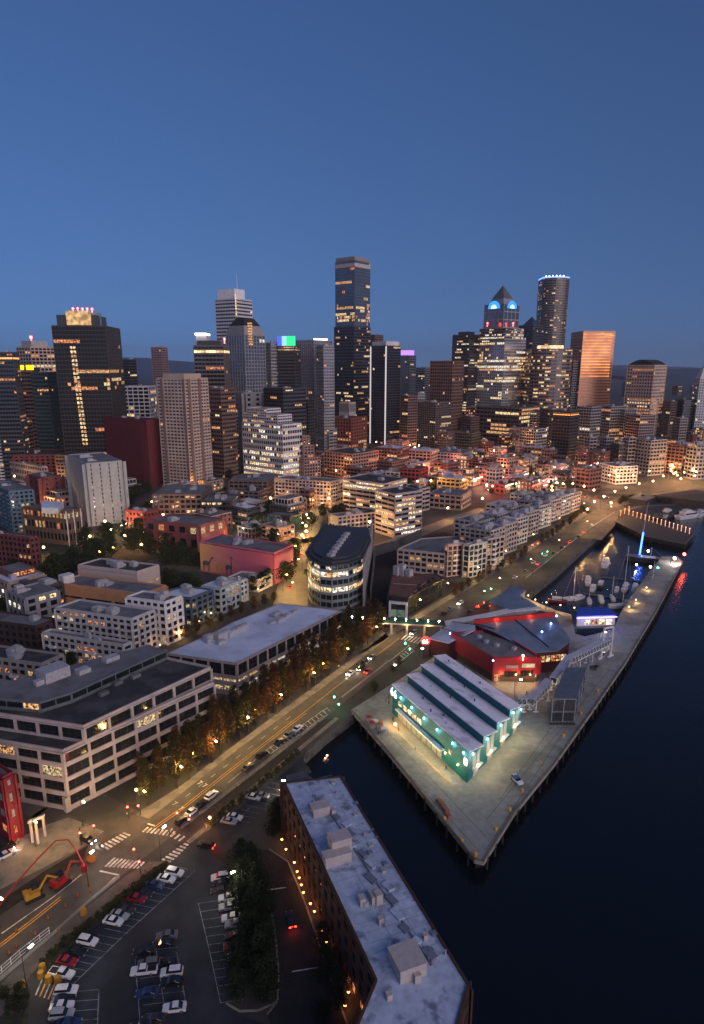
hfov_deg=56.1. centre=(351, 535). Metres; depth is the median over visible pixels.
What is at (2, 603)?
leafy tree
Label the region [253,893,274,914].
conifer tree
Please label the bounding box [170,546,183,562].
leafy tree
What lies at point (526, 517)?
window
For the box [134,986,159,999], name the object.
car
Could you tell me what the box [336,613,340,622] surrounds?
window
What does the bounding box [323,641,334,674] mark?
street tree
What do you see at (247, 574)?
annex
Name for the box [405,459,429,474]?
building
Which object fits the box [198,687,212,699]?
window
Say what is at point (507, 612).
plaza canopy
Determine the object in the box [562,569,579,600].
sailing boat
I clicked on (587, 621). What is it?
window
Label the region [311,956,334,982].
conifer tree
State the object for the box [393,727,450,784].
deck marking
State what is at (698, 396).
tower
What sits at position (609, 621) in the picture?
window
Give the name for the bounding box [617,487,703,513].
quay
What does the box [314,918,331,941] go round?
conifer tree
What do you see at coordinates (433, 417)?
residential tower
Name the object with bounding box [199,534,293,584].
mural building
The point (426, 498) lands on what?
office building
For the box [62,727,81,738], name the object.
window
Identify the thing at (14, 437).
tower
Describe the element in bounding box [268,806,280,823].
conifer tree
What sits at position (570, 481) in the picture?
leafy tree
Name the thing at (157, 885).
car
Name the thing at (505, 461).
market building
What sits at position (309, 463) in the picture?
apartment building
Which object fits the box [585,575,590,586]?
motor yacht
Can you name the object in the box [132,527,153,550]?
leafy tree
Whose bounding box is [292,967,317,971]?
road marking
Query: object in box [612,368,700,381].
hills
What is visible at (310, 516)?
leafy tree
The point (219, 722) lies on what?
street tree
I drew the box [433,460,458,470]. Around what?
brick building
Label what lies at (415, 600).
street tree
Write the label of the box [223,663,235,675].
window
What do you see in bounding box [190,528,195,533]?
window
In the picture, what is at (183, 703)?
window
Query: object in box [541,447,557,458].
brick building
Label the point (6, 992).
shrub
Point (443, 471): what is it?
building
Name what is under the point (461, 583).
autumn tree
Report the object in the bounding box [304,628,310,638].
window
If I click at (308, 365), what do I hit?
residential tower
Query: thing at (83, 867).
pump boom
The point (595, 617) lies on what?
marina pavilion
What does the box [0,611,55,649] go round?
brick building
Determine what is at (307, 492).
brick building
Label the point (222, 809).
shrub
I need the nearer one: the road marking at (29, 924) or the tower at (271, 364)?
the road marking at (29, 924)
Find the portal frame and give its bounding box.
[28,814,46,843]
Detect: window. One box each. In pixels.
[0,490,33,531]
[0,718,13,728]
[0,745,14,754]
[0,757,16,768]
[17,720,35,731]
[18,748,37,758]
[20,761,39,772]
[22,775,41,786]
[24,789,43,800]
[31,538,39,566]
[39,724,58,735]
[41,752,60,762]
[42,765,62,776]
[44,779,64,790]
[46,793,62,804]
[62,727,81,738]
[65,595,81,598]
[65,744,87,761]
[67,757,89,775]
[68,771,90,790]
[70,786,89,804]
[85,598,111,602]
[86,719,107,738]
[90,733,111,749]
[92,746,112,763]
[93,759,114,777]
[95,773,115,791]
[110,709,130,726]
[114,723,133,738]
[116,735,135,752]
[117,749,136,765]
[118,762,137,779]
[133,698,152,715]
[137,713,155,728]
[138,725,156,741]
[139,738,156,753]
[145,755,153,765]
[148,523,153,528]
[151,613,155,645]
[155,689,172,704]
[158,524,163,530]
[158,704,175,717]
[159,716,176,731]
[160,731,170,743]
[169,525,174,531]
[175,679,191,695]
[178,695,194,708]
[179,526,184,532]
[179,706,195,721]
[182,658,192,661]
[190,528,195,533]
[191,539,196,547]
[195,659,206,664]
[195,671,209,685]
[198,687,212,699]
[198,700,209,712]
[201,713,210,723]
[209,661,220,673]
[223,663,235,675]
[238,661,246,674]
[249,655,256,669]
[259,650,266,663]
[266,515,273,522]
[268,646,275,658]
[275,479,318,504]
[278,641,284,653]
[282,517,289,522]
[287,637,293,649]
[291,516,295,530]
[296,515,300,530]
[296,633,301,644]
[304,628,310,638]
[312,624,318,634]
[320,620,326,631]
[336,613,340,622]
[391,609,404,617]
[461,528,504,540]
[504,523,516,552]
[506,665,517,667]
[517,517,527,542]
[522,664,534,667]
[542,505,550,525]
[552,500,560,518]
[562,495,570,513]
[574,493,579,509]
[584,619,589,624]
[592,619,597,624]
[599,619,604,624]
[606,619,611,624]
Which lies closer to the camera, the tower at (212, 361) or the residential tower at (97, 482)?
the residential tower at (97, 482)
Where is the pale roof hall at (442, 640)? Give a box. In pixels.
[429,621,474,659]
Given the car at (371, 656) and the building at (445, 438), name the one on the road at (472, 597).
the car at (371, 656)
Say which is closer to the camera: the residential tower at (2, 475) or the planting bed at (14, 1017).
the planting bed at (14, 1017)
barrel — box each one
[37,969,44,979]
[38,962,46,971]
[45,973,52,984]
[54,974,61,984]
[80,907,86,915]
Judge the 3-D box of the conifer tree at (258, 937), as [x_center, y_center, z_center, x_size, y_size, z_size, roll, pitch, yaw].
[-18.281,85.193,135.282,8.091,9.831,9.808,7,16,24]
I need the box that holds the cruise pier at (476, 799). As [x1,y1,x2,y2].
[351,556,682,869]
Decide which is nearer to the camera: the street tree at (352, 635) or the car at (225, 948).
the car at (225, 948)
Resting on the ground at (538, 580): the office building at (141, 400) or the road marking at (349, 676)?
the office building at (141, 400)
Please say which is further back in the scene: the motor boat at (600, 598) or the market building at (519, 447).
the market building at (519, 447)
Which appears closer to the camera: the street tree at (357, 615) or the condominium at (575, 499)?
the street tree at (357, 615)
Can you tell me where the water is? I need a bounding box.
[306,516,703,1023]
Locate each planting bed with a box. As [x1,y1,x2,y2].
[0,987,30,1023]
[38,866,167,967]
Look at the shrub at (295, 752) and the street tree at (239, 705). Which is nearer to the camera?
the shrub at (295, 752)
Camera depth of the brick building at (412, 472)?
682.25 m
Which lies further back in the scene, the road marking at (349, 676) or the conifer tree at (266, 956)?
the road marking at (349, 676)
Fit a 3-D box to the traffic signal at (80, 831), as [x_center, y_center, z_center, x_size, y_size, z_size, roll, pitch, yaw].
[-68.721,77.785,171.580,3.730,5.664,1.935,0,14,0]
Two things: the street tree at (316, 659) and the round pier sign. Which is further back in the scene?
the round pier sign
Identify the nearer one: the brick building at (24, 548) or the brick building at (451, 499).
the brick building at (24, 548)
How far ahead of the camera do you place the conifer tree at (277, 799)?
183.42 m
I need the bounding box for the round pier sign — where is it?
[421,636,429,658]
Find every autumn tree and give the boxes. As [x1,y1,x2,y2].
[166,629,175,641]
[182,624,188,637]
[189,617,200,632]
[204,617,213,626]
[216,612,223,621]
[227,605,236,616]
[238,601,246,612]
[248,596,257,609]
[260,594,268,604]
[270,592,276,600]
[390,664,396,671]
[395,656,401,665]
[452,583,460,594]
[457,581,465,592]
[465,577,472,586]
[474,574,481,581]
[484,564,493,575]
[507,554,513,563]
[522,545,529,553]
[539,534,544,543]
[573,511,578,518]
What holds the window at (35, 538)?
in the brick building at (24, 548)
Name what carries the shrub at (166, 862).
on the ground at (538, 580)
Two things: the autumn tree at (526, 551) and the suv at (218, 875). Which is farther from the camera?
the autumn tree at (526, 551)
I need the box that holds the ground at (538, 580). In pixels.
[0,378,703,1023]
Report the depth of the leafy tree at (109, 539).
424.84 m
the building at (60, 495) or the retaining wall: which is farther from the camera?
the building at (60, 495)
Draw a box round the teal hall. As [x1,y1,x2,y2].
[391,654,521,782]
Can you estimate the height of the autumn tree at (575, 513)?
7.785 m
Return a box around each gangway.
[516,695,530,712]
[526,678,552,712]
[549,655,572,690]
[568,636,611,666]
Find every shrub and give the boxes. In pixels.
[0,984,11,999]
[0,985,7,998]
[3,996,17,1015]
[12,987,23,1000]
[13,980,27,991]
[13,997,29,1014]
[17,987,29,1003]
[45,950,53,961]
[54,944,60,953]
[59,941,64,950]
[60,935,68,944]
[64,933,73,945]
[71,926,79,936]
[77,925,83,933]
[80,921,89,930]
[93,913,99,923]
[99,905,109,915]
[105,901,114,909]
[111,897,117,906]
[115,893,124,902]
[121,889,128,899]
[129,880,137,890]
[135,879,144,887]
[153,866,158,875]
[162,858,170,866]
[216,811,222,818]
[220,806,226,814]
[227,799,235,807]
[236,791,244,798]
[256,779,263,787]
[267,770,275,778]
[294,748,300,755]
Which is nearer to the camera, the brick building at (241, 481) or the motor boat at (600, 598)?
the motor boat at (600, 598)
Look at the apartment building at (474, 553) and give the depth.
386.65 m
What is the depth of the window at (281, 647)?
266.87 m
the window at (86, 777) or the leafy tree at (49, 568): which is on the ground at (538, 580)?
the leafy tree at (49, 568)
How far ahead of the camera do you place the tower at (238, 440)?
765.20 m
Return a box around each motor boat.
[548,593,567,602]
[574,594,584,600]
[590,583,595,591]
[597,580,603,588]
[597,595,604,603]
[614,583,618,592]
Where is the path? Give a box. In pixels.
[182,719,331,837]
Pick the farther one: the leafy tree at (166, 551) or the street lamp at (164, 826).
the leafy tree at (166, 551)
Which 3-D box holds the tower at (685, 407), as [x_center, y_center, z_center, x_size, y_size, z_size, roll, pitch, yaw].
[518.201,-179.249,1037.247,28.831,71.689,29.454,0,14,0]
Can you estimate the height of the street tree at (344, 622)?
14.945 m
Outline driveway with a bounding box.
[173,839,345,1023]
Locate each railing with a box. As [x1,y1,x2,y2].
[0,927,49,973]
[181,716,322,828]
[208,748,305,829]
[352,712,409,781]
[529,513,612,574]
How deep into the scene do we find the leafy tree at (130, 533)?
434.77 m
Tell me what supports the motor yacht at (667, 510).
on the water
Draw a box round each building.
[0,481,35,532]
[0,530,42,570]
[0,562,46,597]
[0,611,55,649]
[0,644,65,681]
[0,645,217,812]
[0,763,24,841]
[4,582,61,617]
[9,461,47,482]
[12,449,64,478]
[12,576,65,603]
[22,501,84,545]
[24,471,53,482]
[25,472,65,503]
[41,628,133,663]
[44,489,69,506]
[54,599,158,647]
[56,461,66,476]
[103,415,163,487]
[124,507,161,526]
[125,384,157,418]
[125,589,185,645]
[127,477,141,492]
[143,513,226,552]
[152,484,212,515]
[166,480,196,484]
[167,603,342,695]
[168,583,214,626]
[192,508,232,528]
[198,477,223,491]
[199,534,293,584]
[200,494,239,509]
[201,576,241,613]
[215,489,238,493]
[225,501,260,526]
[228,473,277,499]
[234,576,248,601]
[237,520,262,538]
[239,485,267,503]
[240,497,264,506]
[242,407,301,476]
[261,518,294,541]
[269,494,306,514]
[274,475,342,507]
[299,435,320,476]
[299,485,314,510]
[305,520,372,609]
[314,450,323,462]
[316,428,336,450]
[321,458,322,474]
[324,447,378,477]
[328,508,374,529]
[335,415,366,448]
[335,444,347,447]
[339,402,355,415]
[342,473,406,509]
[343,464,371,477]
[367,470,385,473]
[374,444,409,460]
[375,485,422,537]
[378,457,404,469]
[385,469,399,476]
[386,439,408,445]
[387,563,443,618]
[397,536,466,576]
[399,464,427,481]
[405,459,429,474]
[407,484,429,510]
[409,447,438,467]
[412,477,436,486]
[427,472,443,479]
[430,469,457,474]
[430,487,471,510]
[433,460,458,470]
[436,473,467,488]
[437,429,453,449]
[437,448,473,460]
[440,446,461,448]
[444,540,464,576]
[453,454,473,468]
[455,468,480,487]
[462,538,487,577]
[465,405,475,415]
[468,456,482,471]
[473,448,488,457]
[476,404,542,442]
[476,466,488,483]
[478,439,493,450]
[480,457,498,466]
[482,534,504,571]
[485,466,503,488]
[486,463,503,470]
[488,446,506,455]
[488,454,518,473]
[490,479,513,494]
[498,433,512,448]
[505,464,528,478]
[506,472,528,489]
[509,425,521,445]
[509,452,526,458]
[515,443,525,452]
[516,477,542,491]
[518,457,537,475]
[521,453,537,459]
[522,345,572,408]
[523,444,547,458]
[529,409,539,426]
[530,472,547,488]
[536,458,553,473]
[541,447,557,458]
[544,462,564,475]
[548,469,570,487]
[549,454,570,461]
[557,460,573,472]
[570,465,601,491]
[575,445,590,465]
[588,449,610,466]
[599,461,637,484]
[621,382,625,396]
[664,442,686,476]
[665,439,677,461]
[672,386,681,394]
[683,441,703,479]
[685,431,695,442]
[691,427,703,442]
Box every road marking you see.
[0,896,60,943]
[0,899,60,946]
[2,874,81,932]
[74,873,191,982]
[97,990,98,1023]
[99,870,119,875]
[135,960,139,1019]
[154,712,303,826]
[156,713,305,827]
[198,903,220,1002]
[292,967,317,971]
[306,638,398,710]
[341,660,389,696]
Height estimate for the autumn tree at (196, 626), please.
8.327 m
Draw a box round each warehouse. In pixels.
[57,572,167,604]
[77,558,160,583]
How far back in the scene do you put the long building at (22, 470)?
697.80 m
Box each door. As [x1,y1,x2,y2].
[421,735,425,743]
[437,749,441,758]
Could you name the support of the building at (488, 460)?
on the ground at (538, 580)
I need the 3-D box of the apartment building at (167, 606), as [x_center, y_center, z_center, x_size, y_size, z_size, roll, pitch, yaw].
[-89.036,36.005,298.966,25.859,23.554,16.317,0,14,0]
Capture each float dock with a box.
[583,593,626,599]
[602,576,641,582]
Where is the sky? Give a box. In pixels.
[0,0,703,367]
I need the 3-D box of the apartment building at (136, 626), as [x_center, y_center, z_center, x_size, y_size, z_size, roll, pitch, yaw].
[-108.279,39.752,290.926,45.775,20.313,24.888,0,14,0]
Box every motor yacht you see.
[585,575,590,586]
[601,557,609,568]
[621,582,629,592]
[631,583,638,593]
[662,508,671,517]
[674,509,698,519]
[696,509,703,517]
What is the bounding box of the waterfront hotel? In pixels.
[280,772,473,1023]
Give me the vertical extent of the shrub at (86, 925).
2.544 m
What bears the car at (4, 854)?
on the road at (106, 814)
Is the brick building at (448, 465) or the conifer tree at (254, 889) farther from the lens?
the brick building at (448, 465)
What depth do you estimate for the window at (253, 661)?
253.62 m
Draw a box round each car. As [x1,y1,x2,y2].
[0,848,16,860]
[48,999,74,1011]
[49,993,76,1004]
[54,954,78,967]
[56,1016,82,1023]
[64,945,87,957]
[102,915,124,926]
[108,908,129,919]
[115,904,135,914]
[126,892,147,903]
[130,1018,154,1023]
[132,945,155,957]
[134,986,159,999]
[135,887,154,898]
[141,1012,166,1023]
[144,879,164,890]
[152,937,174,949]
[155,929,177,939]
[156,873,175,883]
[158,956,176,968]
[159,975,183,988]
[161,1000,186,1014]
[184,807,198,816]
[193,799,208,809]
[210,885,229,895]
[213,877,231,886]
[218,891,237,902]
[218,900,238,911]
[220,816,237,825]
[221,911,239,923]
[223,939,238,951]
[224,917,242,929]
[225,812,242,821]
[241,762,253,771]
[245,792,260,800]
[255,791,269,799]
[273,737,285,745]
[283,730,294,738]
[285,910,296,928]
[292,724,303,732]
[346,670,354,675]
[363,668,372,673]
[368,654,375,659]
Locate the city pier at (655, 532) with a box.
[614,511,694,548]
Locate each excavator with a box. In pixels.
[22,875,59,905]
[49,860,81,892]
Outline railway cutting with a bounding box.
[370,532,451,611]
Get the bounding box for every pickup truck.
[47,965,75,980]
[129,963,157,977]
[592,664,599,669]
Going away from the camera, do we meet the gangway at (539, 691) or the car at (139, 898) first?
the car at (139, 898)
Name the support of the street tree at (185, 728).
on the ground at (538, 580)
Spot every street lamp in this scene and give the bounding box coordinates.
[22,944,33,986]
[85,850,93,886]
[158,825,165,859]
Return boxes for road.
[0,501,624,975]
[21,794,162,861]
[73,557,172,575]
[121,536,314,553]
[273,506,322,605]
[340,607,405,638]
[373,507,484,553]
[580,490,643,493]
[581,495,618,539]
[607,489,703,506]
[619,504,675,510]
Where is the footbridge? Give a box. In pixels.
[349,616,444,635]
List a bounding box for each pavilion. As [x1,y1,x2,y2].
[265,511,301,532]
[489,585,536,611]
[572,607,616,628]
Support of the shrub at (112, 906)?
on the planting bed at (61, 951)
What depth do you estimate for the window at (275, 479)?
587.82 m
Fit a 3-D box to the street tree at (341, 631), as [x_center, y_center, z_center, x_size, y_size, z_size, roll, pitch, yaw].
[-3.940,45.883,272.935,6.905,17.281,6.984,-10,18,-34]
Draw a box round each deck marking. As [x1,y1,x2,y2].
[389,723,454,787]
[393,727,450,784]
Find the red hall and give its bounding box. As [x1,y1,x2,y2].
[449,630,541,681]
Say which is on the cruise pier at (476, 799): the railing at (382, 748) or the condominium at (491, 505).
the railing at (382, 748)
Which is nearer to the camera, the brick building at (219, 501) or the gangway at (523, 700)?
the gangway at (523, 700)
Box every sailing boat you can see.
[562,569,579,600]
[587,583,591,604]
[607,547,631,608]
[609,579,615,601]
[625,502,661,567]
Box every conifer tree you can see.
[214,964,252,1002]
[220,943,250,976]
[221,936,250,970]
[225,855,249,881]
[225,868,246,892]
[225,877,248,911]
[226,835,246,865]
[232,903,257,941]
[234,841,259,870]
[235,841,267,875]
[235,909,263,945]
[236,880,272,914]
[239,851,257,878]
[241,925,282,972]
[242,967,282,1008]
[243,870,267,892]
[243,929,270,968]
[243,943,289,990]
[244,862,273,889]
[244,867,272,898]
[244,915,278,958]
[246,953,283,999]
[248,914,270,938]
[251,910,284,938]
[253,888,279,913]
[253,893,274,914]
[262,818,279,836]
[267,799,279,818]
[268,796,279,805]
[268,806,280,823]
[273,815,284,832]
[309,926,336,956]
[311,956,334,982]
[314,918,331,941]
[318,945,339,970]
[327,964,351,999]
[329,985,349,1013]
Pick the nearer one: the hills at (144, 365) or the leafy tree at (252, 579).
the leafy tree at (252, 579)
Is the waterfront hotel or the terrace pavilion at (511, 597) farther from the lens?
the terrace pavilion at (511, 597)
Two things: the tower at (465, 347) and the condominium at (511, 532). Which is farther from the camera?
the tower at (465, 347)
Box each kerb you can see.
[0,876,119,980]
[182,717,323,828]
[226,1001,275,1011]
[266,916,279,1014]
[269,849,347,1023]
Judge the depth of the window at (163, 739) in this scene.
207.33 m
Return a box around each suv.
[0,841,16,852]
[48,1006,75,1021]
[52,983,78,994]
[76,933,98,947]
[79,833,95,845]
[137,956,159,965]
[159,964,183,977]
[164,865,184,877]
[174,814,189,826]
[196,840,214,850]
[204,790,218,800]
[211,870,229,881]
[224,929,239,941]
[255,750,267,759]
[356,664,365,670]
[410,629,417,634]
[510,773,523,785]
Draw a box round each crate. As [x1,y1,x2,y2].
[438,801,446,806]
[441,805,448,811]
[444,811,451,818]
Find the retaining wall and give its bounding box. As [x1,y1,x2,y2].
[370,529,421,598]
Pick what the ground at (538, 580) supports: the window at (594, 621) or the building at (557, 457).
the building at (557, 457)
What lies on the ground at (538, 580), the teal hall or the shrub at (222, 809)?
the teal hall
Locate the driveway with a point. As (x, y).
(302, 991)
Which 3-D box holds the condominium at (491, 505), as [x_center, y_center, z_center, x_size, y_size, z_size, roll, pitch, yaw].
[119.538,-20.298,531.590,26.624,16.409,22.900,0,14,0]
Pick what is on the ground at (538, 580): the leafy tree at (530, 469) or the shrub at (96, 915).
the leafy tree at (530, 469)
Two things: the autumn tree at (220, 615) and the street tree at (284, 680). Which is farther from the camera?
the autumn tree at (220, 615)
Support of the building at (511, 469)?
on the ground at (538, 580)
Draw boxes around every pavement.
[0,817,103,888]
[0,862,163,1015]
[136,633,388,818]
[187,717,338,842]
[354,507,589,657]
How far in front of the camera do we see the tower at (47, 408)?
751.69 m
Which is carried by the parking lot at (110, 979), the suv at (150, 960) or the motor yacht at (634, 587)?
the suv at (150, 960)
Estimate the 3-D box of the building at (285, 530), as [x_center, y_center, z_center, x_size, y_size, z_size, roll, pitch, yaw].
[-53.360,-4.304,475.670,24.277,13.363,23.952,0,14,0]
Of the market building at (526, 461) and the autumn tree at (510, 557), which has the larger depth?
the market building at (526, 461)
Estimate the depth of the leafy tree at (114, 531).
471.39 m
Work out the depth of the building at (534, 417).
1014.00 m
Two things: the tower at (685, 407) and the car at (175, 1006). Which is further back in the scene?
the tower at (685, 407)
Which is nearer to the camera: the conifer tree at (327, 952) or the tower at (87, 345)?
the conifer tree at (327, 952)
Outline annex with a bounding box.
[227,571,272,592]
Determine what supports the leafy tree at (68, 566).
on the ground at (538, 580)
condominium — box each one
[453,514,494,535]
[459,522,505,548]
[479,507,512,520]
[485,499,511,510]
[493,519,517,554]
[496,501,524,510]
[501,512,528,544]
[510,489,533,500]
[512,506,539,536]
[515,495,541,504]
[524,500,551,528]
[530,490,553,497]
[535,494,561,521]
[551,491,571,515]
[563,488,580,511]
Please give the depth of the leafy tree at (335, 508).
538.01 m
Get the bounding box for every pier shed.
[629,493,656,505]
[654,489,703,508]
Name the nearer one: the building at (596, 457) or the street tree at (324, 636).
the street tree at (324, 636)
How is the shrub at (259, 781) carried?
on the parking lot at (229, 833)
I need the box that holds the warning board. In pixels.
[86,855,94,867]
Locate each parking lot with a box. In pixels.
[46,839,262,1023]
[217,759,311,851]
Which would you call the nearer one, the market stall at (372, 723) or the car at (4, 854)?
the car at (4, 854)
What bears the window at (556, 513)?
in the condominium at (556, 502)
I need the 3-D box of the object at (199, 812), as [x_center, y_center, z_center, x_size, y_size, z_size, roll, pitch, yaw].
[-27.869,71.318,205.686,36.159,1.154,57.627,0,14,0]
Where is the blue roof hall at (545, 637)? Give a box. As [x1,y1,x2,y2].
[474,612,570,672]
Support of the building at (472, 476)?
on the ground at (538, 580)
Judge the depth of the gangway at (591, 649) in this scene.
272.58 m
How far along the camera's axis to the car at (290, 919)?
147.11 m
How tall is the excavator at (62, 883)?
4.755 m
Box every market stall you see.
[366,715,372,723]
[369,720,375,729]
[376,722,382,730]
[381,726,386,734]
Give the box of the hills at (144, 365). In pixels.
[123,357,700,372]
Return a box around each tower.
[0,350,30,479]
[0,442,4,479]
[16,336,55,371]
[20,365,39,448]
[27,417,35,449]
[30,371,63,448]
[51,307,126,471]
[65,452,129,526]
[123,358,137,385]
[151,346,168,418]
[156,373,212,484]
[193,333,230,387]
[208,386,238,479]
[215,274,252,344]
[225,318,266,392]
[235,390,263,465]
[236,409,239,470]
[263,386,306,434]
[265,341,277,386]
[277,336,300,386]
[295,338,331,444]
[306,398,314,450]
[316,344,334,450]
[334,256,370,436]
[369,341,400,444]
[371,334,382,345]
[399,350,415,436]
[400,394,417,448]
[414,391,424,400]
[415,366,429,400]
[416,400,451,447]
[429,359,463,431]
[452,332,478,415]
[454,430,480,447]
[460,415,479,430]
[476,281,525,405]
[519,317,543,348]
[519,426,547,445]
[536,275,569,345]
[539,408,558,447]
[549,661,589,724]
[551,408,579,460]
[568,360,579,409]
[570,331,615,405]
[576,405,601,450]
[584,434,596,450]
[597,404,626,442]
[599,436,613,450]
[609,442,626,461]
[618,407,636,441]
[623,360,667,436]
[623,436,636,463]
[624,413,654,437]
[634,437,667,475]
[659,400,677,436]
[671,416,687,440]
[673,398,695,430]
[692,365,703,428]
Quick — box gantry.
[598,626,613,659]
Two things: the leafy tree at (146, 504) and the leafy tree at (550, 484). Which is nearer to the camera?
the leafy tree at (146, 504)
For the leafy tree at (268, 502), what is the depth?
550.07 m
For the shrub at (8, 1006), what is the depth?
126.74 m
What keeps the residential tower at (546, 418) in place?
on the ground at (538, 580)
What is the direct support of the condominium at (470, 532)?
on the ground at (538, 580)
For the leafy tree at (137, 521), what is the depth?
472.92 m
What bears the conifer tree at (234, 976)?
on the ground at (538, 580)
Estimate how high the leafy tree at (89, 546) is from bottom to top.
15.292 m
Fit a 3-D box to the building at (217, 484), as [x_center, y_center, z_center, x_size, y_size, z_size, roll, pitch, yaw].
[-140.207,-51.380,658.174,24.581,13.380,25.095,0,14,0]
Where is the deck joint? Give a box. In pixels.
[362,669,609,850]
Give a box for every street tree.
[133,751,144,787]
[137,756,153,805]
[148,746,167,797]
[150,739,165,773]
[164,734,184,787]
[168,725,184,760]
[179,734,196,779]
[180,719,193,751]
[188,719,207,770]
[192,713,205,745]
[200,722,215,762]
[206,693,219,739]
[211,706,228,753]
[218,694,228,722]
[222,704,235,746]
[227,685,237,722]
[231,694,247,738]
[240,681,249,715]
[241,687,256,732]
[249,676,258,697]
[250,684,263,725]
[258,664,269,694]
[261,682,273,719]
[267,661,279,689]
[268,671,282,711]
[276,660,284,686]
[277,665,291,706]
[284,648,297,680]
[286,668,298,701]
[291,644,303,673]
[294,656,303,694]
[299,634,309,669]
[301,649,315,690]
[308,631,318,658]
[310,649,320,683]
[317,642,328,679]
[318,628,328,655]
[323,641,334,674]
[326,625,335,648]
[328,614,339,648]
[330,634,341,669]
[334,626,348,664]
[338,612,348,635]
[343,605,353,636]
[344,628,353,660]
[347,625,356,655]
[353,607,361,634]
[354,620,364,651]
[357,620,367,647]
[358,605,365,630]
[362,614,373,643]
[365,601,371,615]
[369,613,378,633]
[372,598,379,611]
[374,602,385,635]
[381,607,388,631]
[413,592,418,608]
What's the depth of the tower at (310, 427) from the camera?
870.60 m
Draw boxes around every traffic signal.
[79,823,94,844]
[127,801,139,818]
[133,847,140,873]
[176,811,189,829]
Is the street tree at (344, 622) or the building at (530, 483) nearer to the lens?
the street tree at (344, 622)
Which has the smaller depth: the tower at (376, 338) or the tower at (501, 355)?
the tower at (501, 355)
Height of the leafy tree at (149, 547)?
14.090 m
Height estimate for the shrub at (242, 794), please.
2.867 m
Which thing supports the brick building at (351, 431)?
on the ground at (538, 580)
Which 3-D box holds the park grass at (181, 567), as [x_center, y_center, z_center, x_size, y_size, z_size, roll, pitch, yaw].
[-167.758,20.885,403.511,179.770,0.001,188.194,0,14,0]
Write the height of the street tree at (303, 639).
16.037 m
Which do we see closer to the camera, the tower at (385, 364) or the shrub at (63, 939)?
the shrub at (63, 939)
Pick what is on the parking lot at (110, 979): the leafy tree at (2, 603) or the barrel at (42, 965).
the barrel at (42, 965)
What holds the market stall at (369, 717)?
on the cruise pier at (476, 799)
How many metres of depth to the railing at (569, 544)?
453.83 m
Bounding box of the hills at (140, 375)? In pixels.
[137,369,674,378]
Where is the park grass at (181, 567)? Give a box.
[4,532,200,607]
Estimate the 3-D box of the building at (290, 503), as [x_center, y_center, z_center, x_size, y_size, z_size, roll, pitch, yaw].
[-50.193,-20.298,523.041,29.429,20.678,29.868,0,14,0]
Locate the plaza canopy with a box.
[444,606,539,629]
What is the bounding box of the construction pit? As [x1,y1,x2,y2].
[0,846,87,914]
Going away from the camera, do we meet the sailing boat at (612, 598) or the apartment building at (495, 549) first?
the sailing boat at (612, 598)
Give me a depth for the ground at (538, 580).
271.89 m
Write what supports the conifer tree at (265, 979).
on the ground at (538, 580)
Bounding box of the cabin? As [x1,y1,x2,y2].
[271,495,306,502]
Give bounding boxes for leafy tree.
[0,597,6,611]
[6,557,20,564]
[34,563,57,578]
[43,551,67,579]
[50,553,74,575]
[64,545,86,573]
[65,650,78,664]
[73,526,94,546]
[78,548,98,562]
[82,538,106,556]
[83,543,105,559]
[95,522,114,539]
[96,538,109,556]
[100,522,117,535]
[102,534,120,556]
[114,520,132,537]
[122,528,144,552]
[129,493,137,504]
[129,517,144,532]
[131,484,144,497]
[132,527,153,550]
[139,536,159,555]
[142,501,152,507]
[143,482,152,493]
[155,532,175,548]
[155,545,171,564]
[159,543,173,562]
[160,567,169,579]
[161,572,175,586]
[164,568,181,587]
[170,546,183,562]
[172,541,188,560]
[180,545,197,565]
[180,571,194,583]
[186,579,200,586]
[189,577,202,586]
[192,552,200,565]
[225,469,232,478]
[246,576,257,590]
[249,523,262,537]
[253,513,265,522]
[255,571,270,586]
[263,499,272,508]
[263,568,273,579]
[265,528,281,541]
[277,561,296,581]
[287,538,301,552]
[293,546,300,559]
[302,514,310,528]
[306,511,317,523]
[317,503,329,516]
[329,504,341,512]
[337,502,347,512]
[369,680,379,690]
[427,479,435,490]
[526,466,535,474]
[547,482,555,490]
[555,478,562,487]
[564,478,573,489]
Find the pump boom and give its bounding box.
[0,839,87,904]

